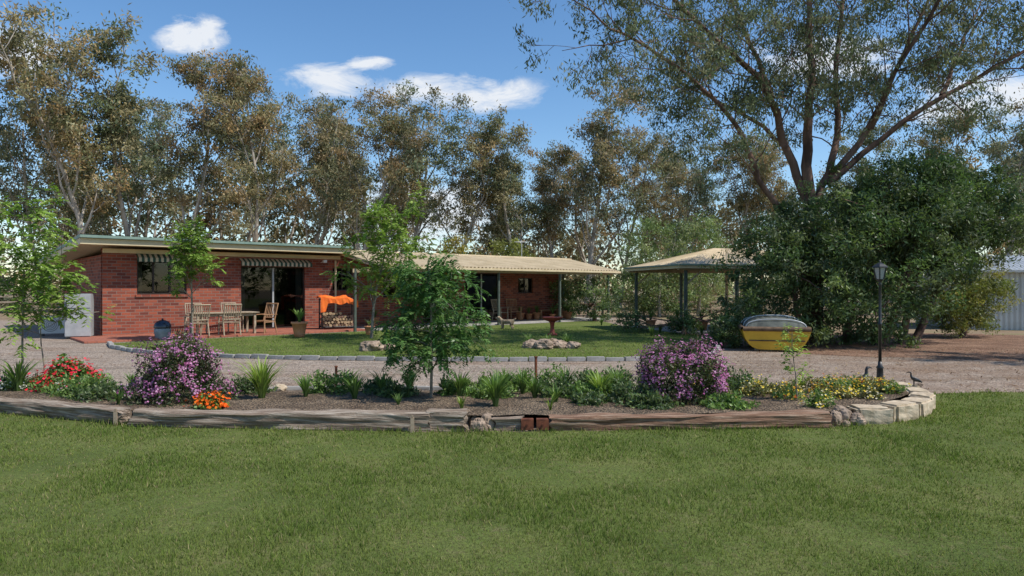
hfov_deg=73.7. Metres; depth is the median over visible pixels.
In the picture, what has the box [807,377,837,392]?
yellow flower clump
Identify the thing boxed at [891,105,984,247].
eucalyptus tree
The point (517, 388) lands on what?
green shrub
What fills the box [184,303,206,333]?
garden chair
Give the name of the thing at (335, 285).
downpipe
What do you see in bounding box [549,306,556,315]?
potted plant
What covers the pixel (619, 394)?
green shrub
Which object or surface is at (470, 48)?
sky
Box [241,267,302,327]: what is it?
window pane
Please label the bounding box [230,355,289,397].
strappy leaf plant
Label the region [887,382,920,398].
sandstone block
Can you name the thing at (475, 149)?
eucalyptus tree
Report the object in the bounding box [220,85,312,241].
eucalyptus tree
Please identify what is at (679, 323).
garden shrub
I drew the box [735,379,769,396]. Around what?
yellow flower clump
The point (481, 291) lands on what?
window mullion
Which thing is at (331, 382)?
green shrub
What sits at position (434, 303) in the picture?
window pane
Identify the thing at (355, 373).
strappy leaf plant
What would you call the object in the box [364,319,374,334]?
potted plant
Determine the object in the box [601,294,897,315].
post and rail fence
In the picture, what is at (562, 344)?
lawn rock
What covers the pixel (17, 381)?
strappy leaf plant
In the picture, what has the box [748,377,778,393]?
yellow flower clump
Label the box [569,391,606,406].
green shrub
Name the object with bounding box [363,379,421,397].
green shrub
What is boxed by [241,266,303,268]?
window frame
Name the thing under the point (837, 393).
yellow flower clump
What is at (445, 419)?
timber sleeper
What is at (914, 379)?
bird statue
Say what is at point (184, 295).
window sill
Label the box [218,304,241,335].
garden chair
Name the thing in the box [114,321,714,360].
back lawn
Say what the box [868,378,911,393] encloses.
yellow flower clump
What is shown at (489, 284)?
window pane
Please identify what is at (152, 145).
eucalyptus tree
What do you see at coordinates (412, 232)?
eucalyptus tree
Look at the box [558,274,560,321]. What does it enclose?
verandah post
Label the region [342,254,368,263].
barge board
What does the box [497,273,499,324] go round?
verandah post
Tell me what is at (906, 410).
sandstone block
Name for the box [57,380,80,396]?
flower clump
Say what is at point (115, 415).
timber stake
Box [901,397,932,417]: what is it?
sandstone block
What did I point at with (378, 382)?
strappy leaf plant
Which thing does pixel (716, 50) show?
spreading eucalyptus tree
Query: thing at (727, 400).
green shrub
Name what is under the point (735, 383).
green shrub
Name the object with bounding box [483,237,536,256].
round shrub
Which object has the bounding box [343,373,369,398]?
strappy leaf plant
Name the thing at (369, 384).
green shrub
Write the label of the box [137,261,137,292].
window frame
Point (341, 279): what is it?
window mullion
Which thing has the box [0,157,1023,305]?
distant woodland
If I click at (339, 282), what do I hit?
window pane
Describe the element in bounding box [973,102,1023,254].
eucalyptus tree
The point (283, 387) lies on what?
border rock
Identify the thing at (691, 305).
fence line shrubs
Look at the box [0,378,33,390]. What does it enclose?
flower clump
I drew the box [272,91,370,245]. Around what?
eucalyptus tree
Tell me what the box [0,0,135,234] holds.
eucalyptus tree
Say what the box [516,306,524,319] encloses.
potted plant
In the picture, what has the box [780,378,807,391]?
yellow flower clump
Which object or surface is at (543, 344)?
lawn rock
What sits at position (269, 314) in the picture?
garden chair
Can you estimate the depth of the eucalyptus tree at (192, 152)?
44.20 m
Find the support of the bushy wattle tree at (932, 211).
on the mulch patch
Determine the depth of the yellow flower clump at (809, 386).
9.82 m
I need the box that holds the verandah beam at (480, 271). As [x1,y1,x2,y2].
[386,268,612,274]
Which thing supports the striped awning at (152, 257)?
attached to the front wall at (134, 314)
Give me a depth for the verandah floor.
31.59 m
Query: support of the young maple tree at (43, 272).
on the garden bed soil
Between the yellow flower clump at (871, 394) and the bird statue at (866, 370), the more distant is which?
the bird statue at (866, 370)
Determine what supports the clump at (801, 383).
on the garden bed soil
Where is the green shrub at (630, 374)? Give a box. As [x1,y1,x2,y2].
[574,361,642,388]
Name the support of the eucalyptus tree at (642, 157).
on the ground at (928, 329)
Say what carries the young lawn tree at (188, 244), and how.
on the back lawn at (581, 325)
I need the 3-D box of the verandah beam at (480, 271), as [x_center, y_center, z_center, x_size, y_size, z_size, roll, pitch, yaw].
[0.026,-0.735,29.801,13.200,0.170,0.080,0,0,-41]
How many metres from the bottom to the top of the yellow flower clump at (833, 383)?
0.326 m
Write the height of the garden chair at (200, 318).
1.027 m
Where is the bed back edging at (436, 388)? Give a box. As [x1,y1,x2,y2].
[117,385,635,390]
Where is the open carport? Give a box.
[624,248,830,333]
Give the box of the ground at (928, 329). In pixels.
[0,289,1023,334]
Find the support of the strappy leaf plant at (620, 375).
on the garden bed soil
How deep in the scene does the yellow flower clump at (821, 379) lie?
10.09 m
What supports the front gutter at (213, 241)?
attached to the front fascia at (99, 241)
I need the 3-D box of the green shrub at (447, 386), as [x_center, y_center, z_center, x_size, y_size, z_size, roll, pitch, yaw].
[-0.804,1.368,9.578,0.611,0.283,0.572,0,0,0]
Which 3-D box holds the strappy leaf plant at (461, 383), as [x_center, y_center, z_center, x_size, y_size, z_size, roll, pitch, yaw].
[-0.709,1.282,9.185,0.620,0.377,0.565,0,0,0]
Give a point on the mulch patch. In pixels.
(983, 344)
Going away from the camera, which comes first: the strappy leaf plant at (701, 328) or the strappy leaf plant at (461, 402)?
the strappy leaf plant at (461, 402)
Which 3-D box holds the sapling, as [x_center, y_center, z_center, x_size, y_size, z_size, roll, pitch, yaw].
[3.614,0.947,8.809,0.473,1.008,0.516,0,0,0]
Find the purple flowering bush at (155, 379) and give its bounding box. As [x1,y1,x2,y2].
[116,323,241,406]
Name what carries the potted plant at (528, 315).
on the verandah floor
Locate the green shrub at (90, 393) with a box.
[64,380,134,402]
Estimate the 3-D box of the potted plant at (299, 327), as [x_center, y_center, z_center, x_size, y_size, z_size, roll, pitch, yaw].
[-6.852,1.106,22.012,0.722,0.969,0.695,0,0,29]
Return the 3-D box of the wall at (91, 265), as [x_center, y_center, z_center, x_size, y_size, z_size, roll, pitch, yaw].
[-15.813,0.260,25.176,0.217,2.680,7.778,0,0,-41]
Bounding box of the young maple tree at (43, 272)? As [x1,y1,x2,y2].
[0,182,116,383]
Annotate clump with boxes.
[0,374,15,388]
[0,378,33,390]
[21,375,45,390]
[33,376,64,393]
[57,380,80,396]
[185,390,230,409]
[718,383,746,396]
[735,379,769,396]
[743,371,770,393]
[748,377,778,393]
[761,380,806,394]
[766,378,812,399]
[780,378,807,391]
[794,375,813,390]
[797,383,843,407]
[798,372,828,391]
[801,371,835,388]
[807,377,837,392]
[812,376,856,398]
[819,374,859,391]
[823,384,862,397]
[833,375,867,388]
[839,373,871,388]
[842,374,872,380]
[843,381,866,391]
[855,383,885,399]
[861,376,894,393]
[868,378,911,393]
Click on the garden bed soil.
(525, 403)
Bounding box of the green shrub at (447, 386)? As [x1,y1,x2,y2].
[434,377,470,395]
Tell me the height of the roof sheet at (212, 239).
0.536 m
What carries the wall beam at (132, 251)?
attached to the front wall at (134, 314)
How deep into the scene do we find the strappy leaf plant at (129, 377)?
9.88 m
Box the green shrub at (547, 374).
[514,362,567,392]
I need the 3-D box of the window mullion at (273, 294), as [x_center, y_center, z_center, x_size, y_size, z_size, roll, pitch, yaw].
[-9.025,0.360,25.771,0.060,2.230,0.055,0,0,-41]
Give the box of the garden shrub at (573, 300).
[546,272,624,320]
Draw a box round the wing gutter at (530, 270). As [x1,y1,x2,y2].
[383,266,620,272]
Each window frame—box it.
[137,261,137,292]
[137,293,185,294]
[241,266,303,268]
[241,326,292,329]
[303,269,303,320]
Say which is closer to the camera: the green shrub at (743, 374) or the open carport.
the green shrub at (743, 374)
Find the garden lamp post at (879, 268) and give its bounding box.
[872,260,887,383]
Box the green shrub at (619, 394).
[602,376,665,405]
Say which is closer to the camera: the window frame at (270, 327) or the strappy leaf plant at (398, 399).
the strappy leaf plant at (398, 399)
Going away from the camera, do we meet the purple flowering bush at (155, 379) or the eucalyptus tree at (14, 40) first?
the purple flowering bush at (155, 379)
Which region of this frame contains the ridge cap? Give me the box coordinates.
[351,250,571,259]
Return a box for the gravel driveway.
[0,317,1023,431]
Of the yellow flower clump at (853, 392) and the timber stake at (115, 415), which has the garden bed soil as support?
the yellow flower clump at (853, 392)
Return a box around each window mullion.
[152,262,153,292]
[168,265,170,292]
[272,268,273,326]
[341,269,342,288]
[481,274,481,309]
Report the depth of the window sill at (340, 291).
27.43 m
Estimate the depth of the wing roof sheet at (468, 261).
31.29 m
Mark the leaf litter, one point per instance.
(749, 362)
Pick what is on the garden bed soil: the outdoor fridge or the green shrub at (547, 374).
the green shrub at (547, 374)
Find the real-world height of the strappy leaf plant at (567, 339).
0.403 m
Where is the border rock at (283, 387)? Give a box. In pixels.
[272,383,287,391]
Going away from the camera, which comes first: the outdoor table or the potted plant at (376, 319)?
the outdoor table
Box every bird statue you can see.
[858,366,871,378]
[906,372,921,384]
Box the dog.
[495,316,515,328]
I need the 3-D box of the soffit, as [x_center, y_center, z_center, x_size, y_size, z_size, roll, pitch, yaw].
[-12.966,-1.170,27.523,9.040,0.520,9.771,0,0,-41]
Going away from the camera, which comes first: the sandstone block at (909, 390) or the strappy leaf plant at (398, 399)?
the strappy leaf plant at (398, 399)
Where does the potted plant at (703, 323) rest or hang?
on the open carport
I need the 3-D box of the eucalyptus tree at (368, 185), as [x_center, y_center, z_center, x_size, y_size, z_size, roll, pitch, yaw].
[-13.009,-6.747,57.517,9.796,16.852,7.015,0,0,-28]
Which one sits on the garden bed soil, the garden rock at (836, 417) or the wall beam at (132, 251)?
the garden rock at (836, 417)
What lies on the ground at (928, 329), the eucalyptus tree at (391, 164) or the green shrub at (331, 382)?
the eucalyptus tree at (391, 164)
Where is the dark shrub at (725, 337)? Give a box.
[704,311,747,348]
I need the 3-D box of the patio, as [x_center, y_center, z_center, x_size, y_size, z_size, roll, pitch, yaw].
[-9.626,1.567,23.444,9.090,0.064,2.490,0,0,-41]
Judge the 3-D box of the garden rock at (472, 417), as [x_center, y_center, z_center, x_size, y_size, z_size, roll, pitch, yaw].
[-0.420,1.541,7.780,0.163,0.232,0.237,0,0,-25]
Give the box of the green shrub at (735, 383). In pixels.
[696,368,758,395]
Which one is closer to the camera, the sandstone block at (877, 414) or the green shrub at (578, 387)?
the sandstone block at (877, 414)
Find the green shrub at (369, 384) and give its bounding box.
[359,374,404,391]
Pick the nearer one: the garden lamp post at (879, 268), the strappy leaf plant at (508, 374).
the strappy leaf plant at (508, 374)
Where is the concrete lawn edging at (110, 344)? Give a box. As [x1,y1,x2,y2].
[107,341,720,361]
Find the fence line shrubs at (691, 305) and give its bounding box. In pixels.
[0,271,897,313]
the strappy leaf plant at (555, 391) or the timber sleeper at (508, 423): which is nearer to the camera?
the timber sleeper at (508, 423)
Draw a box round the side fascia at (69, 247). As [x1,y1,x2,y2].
[39,238,79,264]
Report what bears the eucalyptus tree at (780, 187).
on the ground at (928, 329)
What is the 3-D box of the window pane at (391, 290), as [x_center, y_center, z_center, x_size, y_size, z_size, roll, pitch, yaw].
[-4.977,-0.100,29.307,1.360,0.960,0.001,0,0,-41]
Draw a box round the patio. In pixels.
[70,327,364,343]
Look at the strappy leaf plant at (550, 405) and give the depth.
8.03 m
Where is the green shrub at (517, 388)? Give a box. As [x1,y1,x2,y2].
[499,367,533,391]
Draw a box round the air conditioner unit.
[39,315,63,335]
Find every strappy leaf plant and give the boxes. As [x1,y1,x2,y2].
[0,357,46,390]
[109,389,122,403]
[119,372,142,384]
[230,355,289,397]
[292,372,315,396]
[340,368,365,388]
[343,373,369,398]
[367,370,395,388]
[392,393,403,404]
[395,370,418,388]
[445,368,476,395]
[456,394,468,408]
[479,369,522,406]
[489,366,513,381]
[505,365,537,393]
[519,375,549,397]
[525,333,536,339]
[540,382,569,401]
[545,393,557,409]
[547,365,580,382]
[561,333,572,341]
[582,369,619,392]
[604,366,635,383]
[646,324,654,335]
[696,325,704,334]
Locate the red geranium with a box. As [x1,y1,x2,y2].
[25,353,105,391]
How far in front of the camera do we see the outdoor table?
22.55 m
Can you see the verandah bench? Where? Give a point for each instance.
(549, 310)
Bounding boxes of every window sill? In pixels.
[135,294,188,296]
[331,291,352,292]
[517,293,533,294]
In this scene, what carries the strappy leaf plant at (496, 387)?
on the garden bed soil
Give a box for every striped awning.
[136,254,189,262]
[239,258,311,266]
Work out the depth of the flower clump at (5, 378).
9.99 m
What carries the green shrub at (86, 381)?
on the garden bed soil
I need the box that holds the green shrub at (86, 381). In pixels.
[46,369,118,398]
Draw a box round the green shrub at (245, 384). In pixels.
[222,372,278,394]
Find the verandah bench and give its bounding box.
[538,309,562,318]
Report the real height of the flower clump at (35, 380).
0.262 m
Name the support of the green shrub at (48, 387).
on the garden bed soil
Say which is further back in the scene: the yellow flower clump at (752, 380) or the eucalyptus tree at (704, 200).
the eucalyptus tree at (704, 200)
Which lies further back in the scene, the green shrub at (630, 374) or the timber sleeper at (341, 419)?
the green shrub at (630, 374)
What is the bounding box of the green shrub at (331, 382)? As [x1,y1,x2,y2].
[302,368,352,394]
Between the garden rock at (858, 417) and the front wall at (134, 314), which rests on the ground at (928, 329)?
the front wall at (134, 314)
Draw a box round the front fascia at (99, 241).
[80,238,350,253]
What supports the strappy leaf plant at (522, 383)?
on the garden bed soil
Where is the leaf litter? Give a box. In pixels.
[0,347,1023,390]
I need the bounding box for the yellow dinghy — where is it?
[737,315,812,350]
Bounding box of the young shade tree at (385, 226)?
[320,179,437,337]
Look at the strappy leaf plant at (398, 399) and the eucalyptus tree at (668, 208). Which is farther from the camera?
the eucalyptus tree at (668, 208)
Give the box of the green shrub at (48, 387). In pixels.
[31,371,117,394]
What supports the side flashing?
attached to the side fascia at (69, 247)
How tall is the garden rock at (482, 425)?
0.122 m
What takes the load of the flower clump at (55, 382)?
on the garden bed soil
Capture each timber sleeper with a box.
[0,396,135,424]
[127,408,430,431]
[426,408,470,431]
[491,415,523,430]
[548,409,831,430]
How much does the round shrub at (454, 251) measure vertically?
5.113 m
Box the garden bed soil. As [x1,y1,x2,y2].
[0,383,923,415]
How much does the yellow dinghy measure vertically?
0.907 m
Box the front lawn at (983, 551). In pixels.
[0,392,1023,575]
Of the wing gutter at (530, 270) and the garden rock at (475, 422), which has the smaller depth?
the garden rock at (475, 422)
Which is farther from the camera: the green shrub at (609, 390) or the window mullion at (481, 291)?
the window mullion at (481, 291)
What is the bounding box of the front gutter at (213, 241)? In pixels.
[79,234,352,248]
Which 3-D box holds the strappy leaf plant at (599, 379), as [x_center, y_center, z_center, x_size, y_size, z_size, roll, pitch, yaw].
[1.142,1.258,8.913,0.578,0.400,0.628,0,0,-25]
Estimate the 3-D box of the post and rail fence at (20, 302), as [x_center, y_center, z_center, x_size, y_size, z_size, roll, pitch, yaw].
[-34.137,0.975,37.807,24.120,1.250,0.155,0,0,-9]
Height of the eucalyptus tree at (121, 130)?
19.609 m
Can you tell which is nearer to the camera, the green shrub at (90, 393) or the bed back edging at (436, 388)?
the green shrub at (90, 393)
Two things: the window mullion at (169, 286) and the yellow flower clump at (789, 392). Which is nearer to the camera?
the yellow flower clump at (789, 392)
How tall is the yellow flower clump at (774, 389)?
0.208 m
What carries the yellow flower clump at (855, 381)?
on the garden bed soil
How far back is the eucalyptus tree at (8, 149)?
44.15 m
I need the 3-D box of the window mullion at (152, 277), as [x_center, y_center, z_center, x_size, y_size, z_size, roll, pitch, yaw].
[-12.130,-0.365,23.073,0.060,1.080,0.055,0,0,-41]
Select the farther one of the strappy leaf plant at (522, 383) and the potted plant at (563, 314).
the potted plant at (563, 314)
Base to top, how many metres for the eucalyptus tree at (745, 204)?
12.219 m
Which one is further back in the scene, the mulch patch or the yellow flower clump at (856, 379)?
the mulch patch
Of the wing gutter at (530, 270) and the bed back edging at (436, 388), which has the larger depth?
the wing gutter at (530, 270)
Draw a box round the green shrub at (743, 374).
[720,363,756,387]
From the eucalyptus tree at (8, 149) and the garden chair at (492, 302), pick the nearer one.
the garden chair at (492, 302)
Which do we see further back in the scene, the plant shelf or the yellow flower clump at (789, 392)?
the plant shelf
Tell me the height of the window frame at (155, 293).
0.045 m
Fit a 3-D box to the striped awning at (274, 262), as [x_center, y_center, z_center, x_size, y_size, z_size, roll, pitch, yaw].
[-8.821,-0.940,25.575,2.700,0.280,0.290,0,0,-41]
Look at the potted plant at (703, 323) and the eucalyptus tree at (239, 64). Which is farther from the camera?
the eucalyptus tree at (239, 64)
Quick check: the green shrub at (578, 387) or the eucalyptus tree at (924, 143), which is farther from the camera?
the eucalyptus tree at (924, 143)
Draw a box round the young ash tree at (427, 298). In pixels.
[370,238,500,396]
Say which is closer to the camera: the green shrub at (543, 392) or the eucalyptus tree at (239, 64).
the green shrub at (543, 392)
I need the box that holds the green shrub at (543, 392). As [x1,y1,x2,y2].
[537,379,575,397]
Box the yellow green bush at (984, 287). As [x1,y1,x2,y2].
[916,251,1023,337]
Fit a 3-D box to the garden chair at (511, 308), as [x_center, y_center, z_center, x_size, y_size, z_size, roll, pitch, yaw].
[0.078,1.041,32.814,0.590,1.027,0.666,0,0,-24]
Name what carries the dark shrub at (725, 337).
on the back lawn at (581, 325)
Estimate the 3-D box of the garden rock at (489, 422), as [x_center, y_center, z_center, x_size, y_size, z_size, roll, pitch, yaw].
[-0.279,1.533,7.720,0.178,0.257,0.217,0,0,33]
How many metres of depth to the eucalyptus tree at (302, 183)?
57.00 m
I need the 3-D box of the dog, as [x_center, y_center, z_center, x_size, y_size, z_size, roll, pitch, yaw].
[-0.246,1.337,26.419,0.861,0.485,0.220,0,0,22]
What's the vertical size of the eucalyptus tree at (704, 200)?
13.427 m
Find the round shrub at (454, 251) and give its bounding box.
[438,232,482,254]
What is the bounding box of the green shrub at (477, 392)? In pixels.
[462,383,517,399]
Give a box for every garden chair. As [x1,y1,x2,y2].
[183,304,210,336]
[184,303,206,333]
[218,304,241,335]
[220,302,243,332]
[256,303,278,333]
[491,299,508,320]
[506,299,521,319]
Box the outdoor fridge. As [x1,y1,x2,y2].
[64,294,93,338]
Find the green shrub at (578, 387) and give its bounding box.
[562,380,612,401]
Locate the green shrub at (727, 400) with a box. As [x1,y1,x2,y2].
[694,389,760,410]
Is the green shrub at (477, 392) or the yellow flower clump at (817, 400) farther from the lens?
the green shrub at (477, 392)
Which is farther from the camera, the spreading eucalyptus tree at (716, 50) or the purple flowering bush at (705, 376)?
the spreading eucalyptus tree at (716, 50)
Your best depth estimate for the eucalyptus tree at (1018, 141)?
44.95 m
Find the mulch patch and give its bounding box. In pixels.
[739,333,1023,360]
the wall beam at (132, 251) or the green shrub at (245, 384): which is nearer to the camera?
the green shrub at (245, 384)
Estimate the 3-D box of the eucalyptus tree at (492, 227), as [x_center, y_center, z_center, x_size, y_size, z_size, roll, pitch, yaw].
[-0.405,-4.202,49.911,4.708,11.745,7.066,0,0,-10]
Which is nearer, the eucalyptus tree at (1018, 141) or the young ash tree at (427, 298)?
the young ash tree at (427, 298)
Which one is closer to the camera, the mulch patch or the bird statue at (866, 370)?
the bird statue at (866, 370)
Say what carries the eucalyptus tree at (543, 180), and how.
on the ground at (928, 329)
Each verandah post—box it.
[353,269,356,331]
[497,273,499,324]
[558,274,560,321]
[607,275,608,318]
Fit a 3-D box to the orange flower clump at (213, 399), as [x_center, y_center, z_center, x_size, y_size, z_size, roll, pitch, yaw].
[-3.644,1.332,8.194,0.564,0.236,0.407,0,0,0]
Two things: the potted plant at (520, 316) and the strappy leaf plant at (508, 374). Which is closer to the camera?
the strappy leaf plant at (508, 374)
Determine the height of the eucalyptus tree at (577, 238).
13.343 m
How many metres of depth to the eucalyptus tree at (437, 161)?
46.04 m
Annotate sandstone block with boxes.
[846,404,893,423]
[877,400,918,421]
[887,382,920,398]
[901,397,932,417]
[903,387,928,397]
[908,392,935,409]
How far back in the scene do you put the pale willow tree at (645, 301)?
37.71 m
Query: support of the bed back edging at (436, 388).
on the gravel driveway
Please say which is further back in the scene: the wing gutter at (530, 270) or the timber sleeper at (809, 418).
the wing gutter at (530, 270)
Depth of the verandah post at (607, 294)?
33.89 m
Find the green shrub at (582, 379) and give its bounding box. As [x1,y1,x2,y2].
[554,368,607,395]
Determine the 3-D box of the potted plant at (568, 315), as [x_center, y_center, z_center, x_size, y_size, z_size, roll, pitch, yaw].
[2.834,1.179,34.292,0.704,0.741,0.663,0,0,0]
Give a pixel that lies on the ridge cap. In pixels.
(481, 255)
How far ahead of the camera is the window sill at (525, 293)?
33.99 m
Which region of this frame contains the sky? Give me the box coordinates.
[0,0,1023,288]
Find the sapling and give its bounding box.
[774,323,813,399]
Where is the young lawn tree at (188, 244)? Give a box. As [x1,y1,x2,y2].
[160,215,225,340]
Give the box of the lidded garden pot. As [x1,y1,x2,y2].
[153,318,170,339]
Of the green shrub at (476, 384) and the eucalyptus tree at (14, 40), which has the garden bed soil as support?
the green shrub at (476, 384)
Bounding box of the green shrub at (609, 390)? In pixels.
[572,369,631,397]
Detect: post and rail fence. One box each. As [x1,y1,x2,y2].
[0,295,62,312]
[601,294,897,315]
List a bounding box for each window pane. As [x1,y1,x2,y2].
[138,261,183,292]
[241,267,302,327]
[333,269,350,288]
[383,275,408,295]
[423,274,437,320]
[465,274,496,318]
[518,279,530,291]
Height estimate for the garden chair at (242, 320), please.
1.027 m
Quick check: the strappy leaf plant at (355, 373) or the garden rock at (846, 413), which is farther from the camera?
the strappy leaf plant at (355, 373)
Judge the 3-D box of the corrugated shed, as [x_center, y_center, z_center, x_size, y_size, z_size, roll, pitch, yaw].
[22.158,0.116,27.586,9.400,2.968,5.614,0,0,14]
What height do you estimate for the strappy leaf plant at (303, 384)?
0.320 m
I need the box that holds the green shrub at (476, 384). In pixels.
[468,369,512,389]
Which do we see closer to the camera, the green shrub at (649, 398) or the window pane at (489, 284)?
the green shrub at (649, 398)
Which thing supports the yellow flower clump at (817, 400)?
on the garden bed soil
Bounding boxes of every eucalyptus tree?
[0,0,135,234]
[0,71,99,310]
[4,131,115,307]
[16,0,192,239]
[90,96,205,237]
[150,47,275,238]
[186,48,329,241]
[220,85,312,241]
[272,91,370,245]
[275,103,391,244]
[301,105,409,249]
[323,83,448,249]
[351,152,425,250]
[376,77,483,243]
[421,114,539,251]
[444,103,568,255]
[479,156,534,255]
[497,140,580,257]
[509,0,1023,341]
[532,150,617,302]
[547,60,691,310]
[599,122,676,307]
[647,127,734,303]
[647,148,710,281]
[706,132,782,300]
[714,133,816,310]
[814,111,908,272]
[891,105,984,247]
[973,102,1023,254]
[977,84,1023,254]
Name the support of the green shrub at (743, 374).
on the garden bed soil
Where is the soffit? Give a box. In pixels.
[44,244,341,264]
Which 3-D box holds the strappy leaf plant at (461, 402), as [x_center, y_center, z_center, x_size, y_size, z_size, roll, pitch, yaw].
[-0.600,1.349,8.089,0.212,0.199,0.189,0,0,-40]
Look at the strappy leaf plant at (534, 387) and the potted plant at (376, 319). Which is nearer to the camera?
the strappy leaf plant at (534, 387)
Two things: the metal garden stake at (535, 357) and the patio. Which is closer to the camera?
the metal garden stake at (535, 357)
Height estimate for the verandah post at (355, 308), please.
2.300 m
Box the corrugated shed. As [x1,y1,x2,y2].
[912,255,1023,329]
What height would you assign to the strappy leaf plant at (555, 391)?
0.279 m
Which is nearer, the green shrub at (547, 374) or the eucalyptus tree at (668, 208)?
the green shrub at (547, 374)
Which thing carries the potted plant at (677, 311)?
on the open carport
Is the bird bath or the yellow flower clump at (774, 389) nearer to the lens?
the yellow flower clump at (774, 389)
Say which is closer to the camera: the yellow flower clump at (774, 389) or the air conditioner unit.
the yellow flower clump at (774, 389)
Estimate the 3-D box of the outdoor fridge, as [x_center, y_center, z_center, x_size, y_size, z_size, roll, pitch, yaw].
[-13.719,0.890,21.637,0.720,1.420,0.670,0,0,-24]
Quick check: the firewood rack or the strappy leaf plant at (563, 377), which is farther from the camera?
the firewood rack
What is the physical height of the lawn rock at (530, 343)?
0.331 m
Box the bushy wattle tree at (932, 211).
[698,140,1023,348]
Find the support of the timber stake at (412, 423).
on the front lawn at (983, 551)
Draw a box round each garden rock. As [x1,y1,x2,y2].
[468,413,480,424]
[469,418,484,429]
[478,423,487,431]
[481,412,495,429]
[830,410,842,425]
[833,405,851,420]
[849,411,866,425]
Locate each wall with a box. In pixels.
[63,255,100,335]
[101,248,354,335]
[355,260,557,325]
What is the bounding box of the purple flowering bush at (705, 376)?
[631,334,735,406]
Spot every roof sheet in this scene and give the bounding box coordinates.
[79,233,341,247]
[351,251,617,270]
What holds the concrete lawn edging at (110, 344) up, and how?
on the back lawn at (581, 325)
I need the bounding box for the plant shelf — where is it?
[446,292,467,322]
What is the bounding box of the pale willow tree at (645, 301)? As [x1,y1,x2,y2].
[610,207,736,316]
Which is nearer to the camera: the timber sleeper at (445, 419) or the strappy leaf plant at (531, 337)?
the timber sleeper at (445, 419)
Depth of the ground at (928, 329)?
37.03 m
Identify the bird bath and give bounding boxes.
[542,316,562,335]
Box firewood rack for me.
[316,295,357,328]
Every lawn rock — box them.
[359,340,383,351]
[522,339,536,348]
[534,339,552,348]
[553,340,567,348]
[565,341,580,348]
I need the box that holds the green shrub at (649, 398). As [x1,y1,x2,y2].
[623,389,684,409]
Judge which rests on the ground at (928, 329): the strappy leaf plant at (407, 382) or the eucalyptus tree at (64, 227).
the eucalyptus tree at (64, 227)
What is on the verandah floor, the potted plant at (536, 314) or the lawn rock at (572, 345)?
the potted plant at (536, 314)
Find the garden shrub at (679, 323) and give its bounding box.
[607,287,777,335]
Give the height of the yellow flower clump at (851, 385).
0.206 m
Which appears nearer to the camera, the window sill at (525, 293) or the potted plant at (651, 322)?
the potted plant at (651, 322)
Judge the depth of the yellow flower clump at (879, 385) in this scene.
9.39 m
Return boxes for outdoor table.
[186,311,259,335]
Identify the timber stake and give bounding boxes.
[113,409,117,424]
[410,415,413,432]
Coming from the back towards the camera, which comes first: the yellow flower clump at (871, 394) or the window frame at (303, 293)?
the window frame at (303, 293)
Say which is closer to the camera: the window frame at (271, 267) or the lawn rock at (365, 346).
the lawn rock at (365, 346)
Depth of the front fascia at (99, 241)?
23.59 m
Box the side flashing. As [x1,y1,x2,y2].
[39,234,78,261]
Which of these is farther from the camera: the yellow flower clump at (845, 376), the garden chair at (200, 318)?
the garden chair at (200, 318)
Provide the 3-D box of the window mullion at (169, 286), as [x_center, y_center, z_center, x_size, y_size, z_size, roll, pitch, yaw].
[-11.744,-0.365,23.408,0.060,1.080,0.055,0,0,-41]
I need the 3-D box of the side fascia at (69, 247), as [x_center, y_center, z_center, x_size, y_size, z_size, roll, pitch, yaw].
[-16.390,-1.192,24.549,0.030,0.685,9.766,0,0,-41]
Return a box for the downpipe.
[335,260,336,312]
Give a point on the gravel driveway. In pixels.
(58, 343)
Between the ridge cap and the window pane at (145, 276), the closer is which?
the window pane at (145, 276)
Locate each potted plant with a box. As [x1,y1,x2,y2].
[291,308,307,337]
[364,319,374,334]
[367,309,380,325]
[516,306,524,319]
[526,306,532,319]
[533,305,540,318]
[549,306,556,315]
[562,305,569,317]
[564,307,571,318]
[644,309,656,326]
[670,307,683,329]
[694,310,707,329]
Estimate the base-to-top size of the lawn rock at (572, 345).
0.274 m
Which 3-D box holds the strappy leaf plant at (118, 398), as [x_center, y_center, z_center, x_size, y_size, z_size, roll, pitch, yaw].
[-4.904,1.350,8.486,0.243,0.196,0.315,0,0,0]
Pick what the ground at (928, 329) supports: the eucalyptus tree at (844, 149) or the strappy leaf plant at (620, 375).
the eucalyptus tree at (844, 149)
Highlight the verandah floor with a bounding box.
[350,317,612,330]
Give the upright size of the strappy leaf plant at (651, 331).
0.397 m
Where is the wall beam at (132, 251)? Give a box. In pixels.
[102,248,339,259]
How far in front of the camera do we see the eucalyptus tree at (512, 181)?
45.87 m
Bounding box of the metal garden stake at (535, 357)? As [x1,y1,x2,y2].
[534,356,537,377]
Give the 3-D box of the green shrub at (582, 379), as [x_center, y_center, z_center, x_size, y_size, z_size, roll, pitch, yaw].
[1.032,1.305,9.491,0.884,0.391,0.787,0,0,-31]
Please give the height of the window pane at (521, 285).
0.710 m
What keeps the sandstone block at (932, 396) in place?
on the front lawn at (983, 551)
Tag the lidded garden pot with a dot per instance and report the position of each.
(162, 328)

